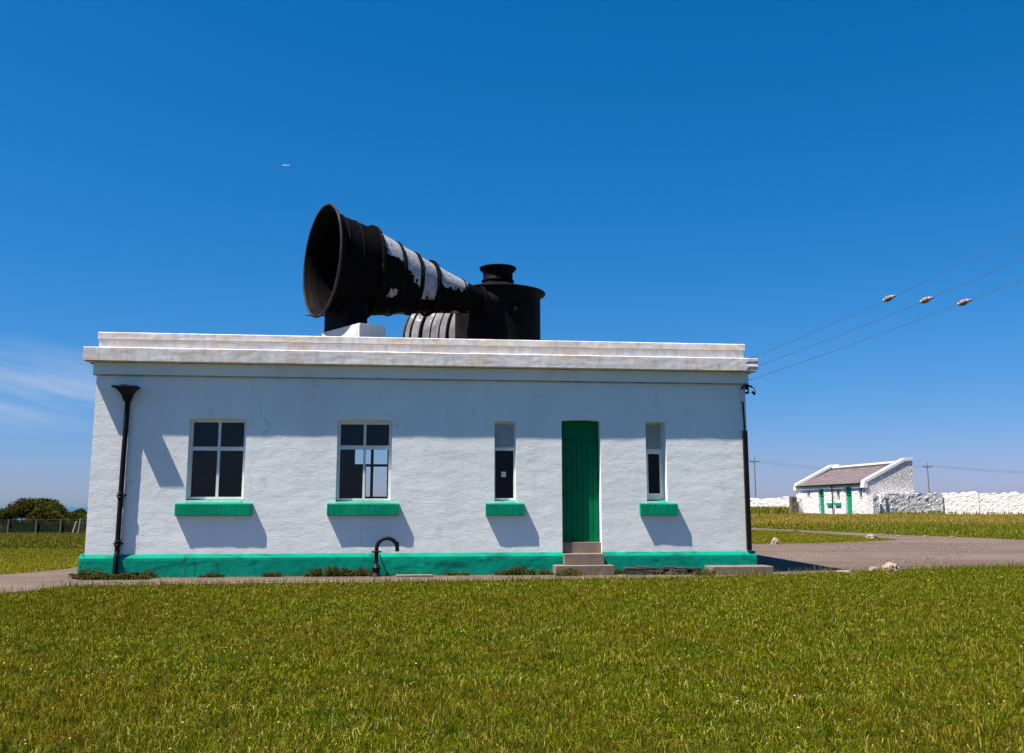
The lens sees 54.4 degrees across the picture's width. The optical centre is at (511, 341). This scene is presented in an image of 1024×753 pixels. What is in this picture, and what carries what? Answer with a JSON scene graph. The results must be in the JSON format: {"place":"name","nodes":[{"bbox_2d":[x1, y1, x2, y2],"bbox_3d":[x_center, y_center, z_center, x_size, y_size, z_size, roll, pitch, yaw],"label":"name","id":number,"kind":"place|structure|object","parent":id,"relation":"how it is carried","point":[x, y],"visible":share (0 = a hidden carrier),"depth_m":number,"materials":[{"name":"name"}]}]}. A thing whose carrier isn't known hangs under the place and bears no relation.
{"place":"outdoors","nodes":[
{"label":"outdoors","id":0,"kind":"place"},
{"bbox_2d":[0,548,84,574],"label":"side lawn grass","id":1,"kind":"structure","parent":0,"point":[12,563],"depth_m":24.26,"materials":[{"name":"green plant"}]},
{"bbox_2d":[0,531,85,556],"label":"rough grass","id":2,"kind":"structure","parent":0,"point":[41,540],"depth_m":40.95,"materials":[{"name":"green plant"}]},
{"bbox_2d":[0,507,87,519],"bbox_3d":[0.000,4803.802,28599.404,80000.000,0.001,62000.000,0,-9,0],"label":"sea","id":3,"kind":"structure","parent":0,"point":[70,509],"depth_m":25456.60,"materials":[{"name":"liquid"}]},
{"bbox_2d":[1,572,803,592],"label":"gravel","id":4,"kind":"structure","parent":0,"point":[325,580],"depth_m":16.57,"materials":[{"name":"grey gravel"}]},
{"bbox_2d":[0,520,1023,752],"bbox_3d":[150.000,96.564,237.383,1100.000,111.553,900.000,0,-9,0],"label":"ground","id":5,"kind":"structure","parent":0,"point":[476,749],"depth_m":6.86,"materials":[{"name":"green plant"}]},
{"bbox_2d":[0,497,77,533],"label":"bush","id":6,"kind":"object","parent":5,"relation":"on","point":[48,514],"visible":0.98,"depth_m":64.06,"materials":[{"name":"green plant"}]},
{"bbox_2d":[7,519,86,533],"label":"wire fence","id":7,"kind":"object","parent":5,"relation":"on","point":[36,524],"visible":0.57,"depth_m":58.99,"materials":[{"name":"grey wood"}]},
{"bbox_2d":[72,518,82,533],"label":"leaning post","id":8,"kind":"object","parent":5,"relation":"on","point":[79,526],"visible":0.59,"depth_m":58.64,"materials":[{"name":"grey wood"}]},
{"bbox_2d":[71,508,86,532],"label":"bush","id":9,"kind":"object","parent":5,"relation":"on","point":[78,513],"visible":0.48,"depth_m":65.46,"materials":[{"name":"green plant"}]},
{"bbox_2d":[81,514,86,533],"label":"bush","id":10,"kind":"object","parent":5,"relation":"on","point":[83,526],"visible":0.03,"depth_m":64.69,"materials":[{"name":"green plant"}]},
{"bbox_2d":[396,574,432,576],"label":"paving slab","id":11,"kind":"structure","parent":5,"relation":"on","point":[416,575],"depth_m":17.68,"materials":[{"name":"concrete"}]},
{"bbox_2d":[78,332,757,576],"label":"foghorn house","id":12,"kind":"structure","parent":5,"relation":"on","point":[230,455],"depth_m":18.58,"materials":[{"name":"white paint"}]},
{"bbox_2d":[174,419,251,515],"bbox_3d":[-5.381,2.286,18.139,1.340,1.771,0.297,1,-9,-7],"label":"window","id":13,"kind":"structure","parent":12,"relation":"in","point":[187,508],"depth_m":18.10,"materials":[{"name":"white paint"}]},
{"bbox_2d":[322,323,384,336],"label":"concrete pier","id":14,"kind":"structure","parent":12,"relation":"on","point":[362,330],"depth_m":19.66,"materials":[{"name":"white concrete"}]},
{"bbox_2d":[303,203,488,331],"bbox_3d":[-2.422,-1.375,21.454,4.146,2.647,2.380,6,-11,-32],"label":"foghorn","id":15,"kind":"object","parent":14,"relation":"on","point":[355,272],"visible":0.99,"depth_m":20.83,"materials":[{"name":"black paint"}]},
{"bbox_2d":[327,419,398,515],"bbox_3d":[-2.739,2.330,18.436,1.294,1.781,0.287,1,-9,-7],"label":"window","id":16,"kind":"structure","parent":12,"relation":"in","point":[363,506],"depth_m":18.40,"materials":[{"name":"white paint"}]},
{"bbox_2d":[353,445,388,497],"bbox_3d":[-3.620,3.354,25.585,0.900,1.330,0.060,1,-9,-7],"label":"window","id":17,"kind":"structure","parent":12,"relation":"in","point":[358,468],"depth_m":25.53,"materials":[{"name":"white wood"}]},
{"bbox_2d":[402,313,454,338],"bbox_3d":[-1.169,0.066,24.376,1.927,2.372,2.372,-8,-12,38],"label":"foghorn","id":18,"kind":"object","parent":12,"relation":"on","point":[437,325],"visible":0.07,"depth_m":23.76,"materials":[{"name":"grey paint"}]},
{"bbox_2d":[455,264,544,339],"bbox_3d":[-0.334,-0.370,23.277,2.240,2.860,2.377,0,-9,0],"label":"air tank","id":19,"kind":"object","parent":12,"relation":"on","point":[512,311],"visible":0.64,"depth_m":22.50,"materials":[{"name":"black metal"}]},
{"bbox_2d":[486,422,524,515],"bbox_3d":[-0.140,2.391,18.728,0.720,1.757,0.282,1,-9,-7],"label":"window","id":20,"kind":"structure","parent":12,"relation":"in","point":[504,455],"depth_m":18.81,"materials":[{"name":"white paint"}]},
{"bbox_2d":[561,421,599,541],"bbox_3d":[1.295,2.672,19.020,0.750,2.280,0.119,1,-9,-7],"label":"door","id":21,"kind":"structure","parent":12,"relation":"in","point":[580,446],"depth_m":19.02,"materials":[{"name":"green paint"}]},
{"bbox_2d":[639,423,677,514],"bbox_3d":[2.759,2.446,19.123,0.717,1.776,0.406,1,-9,-7],"label":"window","id":22,"kind":"structure","parent":12,"relation":"in","point":[654,431],"depth_m":19.26,"materials":[{"name":"white paint"}]},
{"bbox_2d":[0,560,1023,594],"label":"edge grass","id":23,"kind":"structure","parent":5,"relation":"on","point":[555,577],"depth_m":16.79,"materials":[{"name":"green plant"}]},
{"bbox_2d":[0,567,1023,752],"bbox_3d":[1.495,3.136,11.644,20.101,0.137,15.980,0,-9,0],"label":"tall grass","id":24,"kind":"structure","parent":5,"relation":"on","point":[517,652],"depth_m":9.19,"materials":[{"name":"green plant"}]},
{"bbox_2d":[1,560,1023,591],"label":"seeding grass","id":25,"kind":"structure","parent":5,"relation":"on","point":[492,576],"depth_m":16.83,"materials":[{"name":"green plant"}]},
{"bbox_2d":[44,572,1021,737],"bbox_3d":[0.894,3.580,14.304,13.918,0.050,19.442,-6,-11,30],"label":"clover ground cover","id":26,"kind":"object","parent":5,"relation":"on","point":[623,627],"visible":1,"depth_m":9.25,"materials":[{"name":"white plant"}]},
{"bbox_2d":[749,456,758,497],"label":"utility pole","id":27,"kind":"object","parent":5,"relation":"on","point":[754,461],"visible":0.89,"depth_m":109.05,"materials":[{"name":"wood"}]},
{"bbox_2d":[750,497,789,513],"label":"boundary wall","id":28,"kind":"structure","parent":5,"relation":"on","point":[781,501],"depth_m":78.86,"materials":[{"name":"white stone"}]},
{"bbox_2d":[789,497,797,512],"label":"stone pier","id":29,"kind":"structure","parent":5,"relation":"on","point":[793,503],"depth_m":75.05,"materials":[{"name":"stone"}]},
{"bbox_2d":[797,498,802,512],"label":"yard wall","id":30,"kind":"structure","parent":5,"relation":"on","point":[799,505],"depth_m":75.31,"materials":[{"name":"white stone"}]},
{"bbox_2d":[793,457,913,513],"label":"slate roofed outhouse","id":31,"kind":"structure","parent":5,"relation":"on","point":[837,488],"depth_m":68.67,"materials":[{"name":"white paint"}]},
{"bbox_2d":[820,489,824,513],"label":"door","id":32,"kind":"structure","parent":31,"relation":"in","point":[821,490],"depth_m":72.15,"materials":[{"name":"green paint"}]},
{"bbox_2d":[846,487,852,513],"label":"door","id":33,"kind":"structure","parent":31,"relation":"in","point":[849,494],"depth_m":67.85,"materials":[{"name":"green paint"}]},
{"bbox_2d":[865,534,877,538],"bbox_3d":[11.988,6.537,33.280,0.479,0.173,0.380,9,-13,-43],"label":"rock","id":34,"kind":"object","parent":5,"relation":"on","point":[868,536],"visible":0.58,"depth_m":33.13,"materials":[{"name":"stone"}]},
{"bbox_2d":[866,495,879,513],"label":"yard wall","id":35,"kind":"structure","parent":5,"relation":"on","point":[873,504],"depth_m":64.34,"materials":[{"name":"white stone"}]},
{"bbox_2d":[877,494,885,513],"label":"boundary wall","id":36,"kind":"structure","parent":5,"relation":"on","point":[882,503],"depth_m":64.68,"materials":[{"name":"white stone"}]},
{"bbox_2d":[881,562,899,570],"bbox_3d":[7.392,4.415,19.447,0.368,0.192,0.419,-3,-10,15],"label":"rock","id":37,"kind":"object","parent":5,"relation":"on","point":[895,567],"visible":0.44,"depth_m":19.34,"materials":[{"name":"stone"}]},
{"bbox_2d":[881,492,942,513],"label":"boundary wall","id":38,"kind":"structure","parent":5,"relation":"on","point":[917,502],"depth_m":65.02,"materials":[{"name":"white stone"}]},
{"bbox_2d":[922,462,931,492],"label":"utility pole","id":39,"kind":"object","parent":5,"relation":"on","point":[927,466],"visible":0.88,"depth_m":119.01,"materials":[{"name":"wood"}]},
{"bbox_2d":[765,460,1017,471],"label":"power line","id":40,"kind":"object","parent":39,"relation":"attached to","point":[913,467],"visible":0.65,"depth_m":119.14,"materials":[{"name":"black metal"}]},
{"bbox_2d":[878,509,1023,514],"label":"wall foot grass","id":41,"kind":"structure","parent":5,"relation":"on","point":[932,512],"depth_m":63.29,"materials":[{"name":"green plant"}]},
{"bbox_2d":[940,491,979,513],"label":"boundary wall","id":42,"kind":"structure","parent":5,"relation":"on","point":[965,502],"depth_m":64.63,"materials":[{"name":"white stone"}]},
{"bbox_2d":[979,491,1023,514],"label":"boundary wall","id":43,"kind":"structure","parent":5,"relation":"on","point":[1013,502],"depth_m":63.06,"materials":[{"name":"white stone"}]},
{"bbox_3d":[10.599,0.288,15.158,0.302,7.300,0.253,0,-9,0],"label":"utility pole","id":44,"kind":"object","parent":5,"relation":"on","visible":0},
{"bbox_2d":[751,233,1022,357],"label":"overhead cable","id":45,"kind":"object","parent":44,"relation":"attached to","point":[895,295],"visible":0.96,"depth_m":18.35,"materials":[{"name":"black metal"}]},
{"bbox_2d":[883,295,895,301],"bbox_3d":[7.003,-0.792,18.467,0.241,0.124,0.115,-8,-12,40],"label":"cable insulator","id":46,"kind":"object","parent":45,"relation":"attached to","point":[888,298],"visible":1,"depth_m":18.44,"materials":[{"name":"white ceramic"}]},
{"bbox_2d":[751,279,1022,379],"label":"overhead cable","id":47,"kind":"object","parent":44,"relation":"attached to","point":[889,330],"visible":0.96,"depth_m":18.39,"materials":[{"name":"black metal"}]},
{"bbox_2d":[957,299,971,305],"bbox_3d":[7.976,-0.682,17.538,0.242,0.120,0.115,-8,-13,41],"label":"cable insulator","id":48,"kind":"object","parent":47,"relation":"attached to","point":[963,302],"visible":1,"depth_m":17.51,"materials":[{"name":"white ceramic"}]},
{"bbox_2d":[758,257,1023,365],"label":"overhead cable","id":49,"kind":"object","parent":44,"relation":"attached to","point":[893,313],"visible":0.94,"depth_m":18.39,"materials":[{"name":"black metal"}]},
{"bbox_2d":[920,296,932,303],"bbox_3d":[7.498,-0.742,17.998,0.242,0.122,0.115,-8,-12,41],"label":"cable insulator","id":50,"kind":"object","parent":49,"relation":"attached to","point":[924,300],"visible":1,"depth_m":17.98,"materials":[{"name":"white ceramic"}]},
{"bbox_2d":[0,528,1023,593],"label":"tarmac path","id":51,"kind":"structure","parent":0,"point":[896,551],"depth_m":23.25,"materials":[{"name":"grey asphalt"}]},
{"bbox_2d":[66,566,104,578],"bbox_3d":[-7.375,4.020,17.280,0.721,0.227,0.340,1,-9,-7],"label":"weed clump","id":52,"kind":"object","parent":51,"relation":"on","point":[81,572],"visible":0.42,"depth_m":17.24,"materials":[{"name":"green plant"}]},
{"bbox_2d":[74,572,153,579],"bbox_3d":[-6.832,4.027,17.065,1.307,0.148,0.348,1,-9,-7],"label":"weed clump","id":53,"kind":"object","parent":51,"relation":"on","point":[129,576],"visible":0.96,"depth_m":17.04,"materials":[{"name":"green plant"}]},
{"bbox_2d":[119,572,138,578],"bbox_3d":[-6.684,4.107,17.396,0.280,0.120,0.220,1,-9,-7],"label":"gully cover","id":54,"kind":"object","parent":51,"relation":"on","point":[136,573],"visible":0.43,"depth_m":17.36,"materials":[{"name":"black metal"}]},
{"bbox_2d":[138,569,157,577],"bbox_3d":[-6.388,4.076,17.451,0.392,0.172,0.260,1,-9,-7],"label":"weed clump","id":55,"kind":"object","parent":51,"relation":"on","point":[149,572],"visible":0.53,"depth_m":17.44,"materials":[{"name":"green plant"}]},
{"bbox_2d":[195,572,224,577],"bbox_3d":[-5.349,4.143,17.619,0.533,0.095,0.243,1,-9,-7],"label":"weed clump","id":56,"kind":"object","parent":51,"relation":"on","point":[208,575],"visible":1,"depth_m":17.59,"materials":[{"name":"green plant"}]},
{"bbox_2d":[262,571,282,576],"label":"weed clump","id":57,"kind":"object","parent":51,"relation":"on","point":[271,574],"visible":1,"depth_m":17.73,"materials":[{"name":"green plant"}]},
{"bbox_2d":[303,565,372,576],"bbox_3d":[-3.080,4.124,17.860,1.332,0.217,0.380,1,-9,-7],"label":"weed clump","id":58,"kind":"object","parent":51,"relation":"on","point":[332,572],"visible":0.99,"depth_m":17.83,"materials":[{"name":"green plant"}]},
{"bbox_2d":[370,536,398,576],"bbox_3d":[-2.293,3.884,17.948,0.511,0.720,0.210,1,-9,-7],"label":"swan neck vent","id":59,"kind":"object","parent":51,"relation":"on","point":[376,568],"visible":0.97,"depth_m":17.92,"materials":[{"name":"black metal"}]},
{"bbox_2d":[157,572,622,577],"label":"strip grass","id":60,"kind":"structure","parent":51,"relation":"on","point":[318,575],"depth_m":17.78,"materials":[{"name":"green plant"}]},
{"bbox_2d":[438,572,469,575],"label":"weed clump","id":61,"kind":"object","parent":51,"relation":"on","point":[455,573],"visible":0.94,"depth_m":18.09,"materials":[{"name":"green plant"}]},
{"bbox_2d":[493,566,553,575],"bbox_3d":[0.234,4.205,18.240,1.243,0.181,0.356,1,-9,-7],"label":"weed clump","id":62,"kind":"object","parent":51,"relation":"on","point":[508,571],"visible":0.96,"depth_m":18.20,"materials":[{"name":"green plant"}]},
{"bbox_2d":[554,568,583,575],"bbox_3d":[1.022,4.178,18.018,0.542,0.158,0.304,1,-9,-7],"label":"weed clump","id":63,"kind":"object","parent":51,"relation":"on","point":[567,572],"visible":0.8,"depth_m":17.97,"materials":[{"name":"green plant"}]},
{"bbox_2d":[553,553,614,574],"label":"door steps","id":64,"kind":"structure","parent":51,"relation":"on","point":[587,563],"depth_m":18.34,"materials":[{"name":"concrete"}]},
{"bbox_2d":[615,569,625,573],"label":"weed clump","id":65,"kind":"object","parent":51,"relation":"on","point":[619,572],"visible":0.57,"depth_m":18.45,"materials":[{"name":"green plant"}]},
{"bbox_2d":[623,566,702,574],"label":"slate kerb","id":66,"kind":"structure","parent":51,"relation":"on","point":[664,570],"depth_m":18.38,"materials":[{"name":"grey stone"}]},
{"bbox_2d":[693,568,717,574],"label":"weed clump","id":67,"kind":"object","parent":51,"relation":"on","point":[706,571],"visible":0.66,"depth_m":18.14,"materials":[{"name":"green plant"}]},
{"bbox_2d":[705,565,773,574],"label":"concrete slab","id":68,"kind":"structure","parent":51,"relation":"on","point":[746,568],"depth_m":18.32,"materials":[{"name":"grey concrete"}]},
{"bbox_2d":[770,537,779,544],"bbox_3d":[7.753,5.902,29.327,0.258,0.256,0.297,5,-11,-28],"label":"rock","id":69,"kind":"object","parent":51,"relation":"on","point":[775,541],"visible":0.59,"depth_m":29.24,"materials":[{"name":"stone"}]},
{"bbox_2d":[0,0,1023,506],"label":"sky","id":70,"kind":"structure","parent":0,"point":[761,175],"materials":[{"name":"blue"}]},
{"bbox_2d":[3,570,1021,752],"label":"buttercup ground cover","id":71,"kind":"object","parent":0,"point":[485,629],"visible":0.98,"depth_m":8.74,"materials":[{"name":"yellow plant"}]},
{"bbox_2d":[750,505,792,514],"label":"long green grass","id":72,"kind":"structure","parent":0,"point":[762,509],"depth_m":64.07,"materials":[{"name":"green plant"}]},
{"bbox_2d":[751,529,897,543],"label":"verge grass","id":73,"kind":"structure","parent":0,"point":[784,536],"depth_m":33.39,"materials":[{"name":"green plant"}]},
{"bbox_2d":[751,512,1023,526],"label":"seeding rough grass","id":74,"kind":"structure","parent":0,"point":[792,518],"depth_m":52.26,"materials":[{"name":"green plant"}]},
{"bbox_2d":[751,520,1023,539],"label":"rough grass","id":75,"kind":"structure","parent":0,"point":[987,530],"depth_m":40.06,"materials":[{"name":"green plant"}]},
{"bbox_2d":[753,539,1023,569],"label":"gravel","id":76,"kind":"structure","parent":0,"point":[889,556],"depth_m":25.04,"materials":[{"name":"grey gravel"}]}
]}

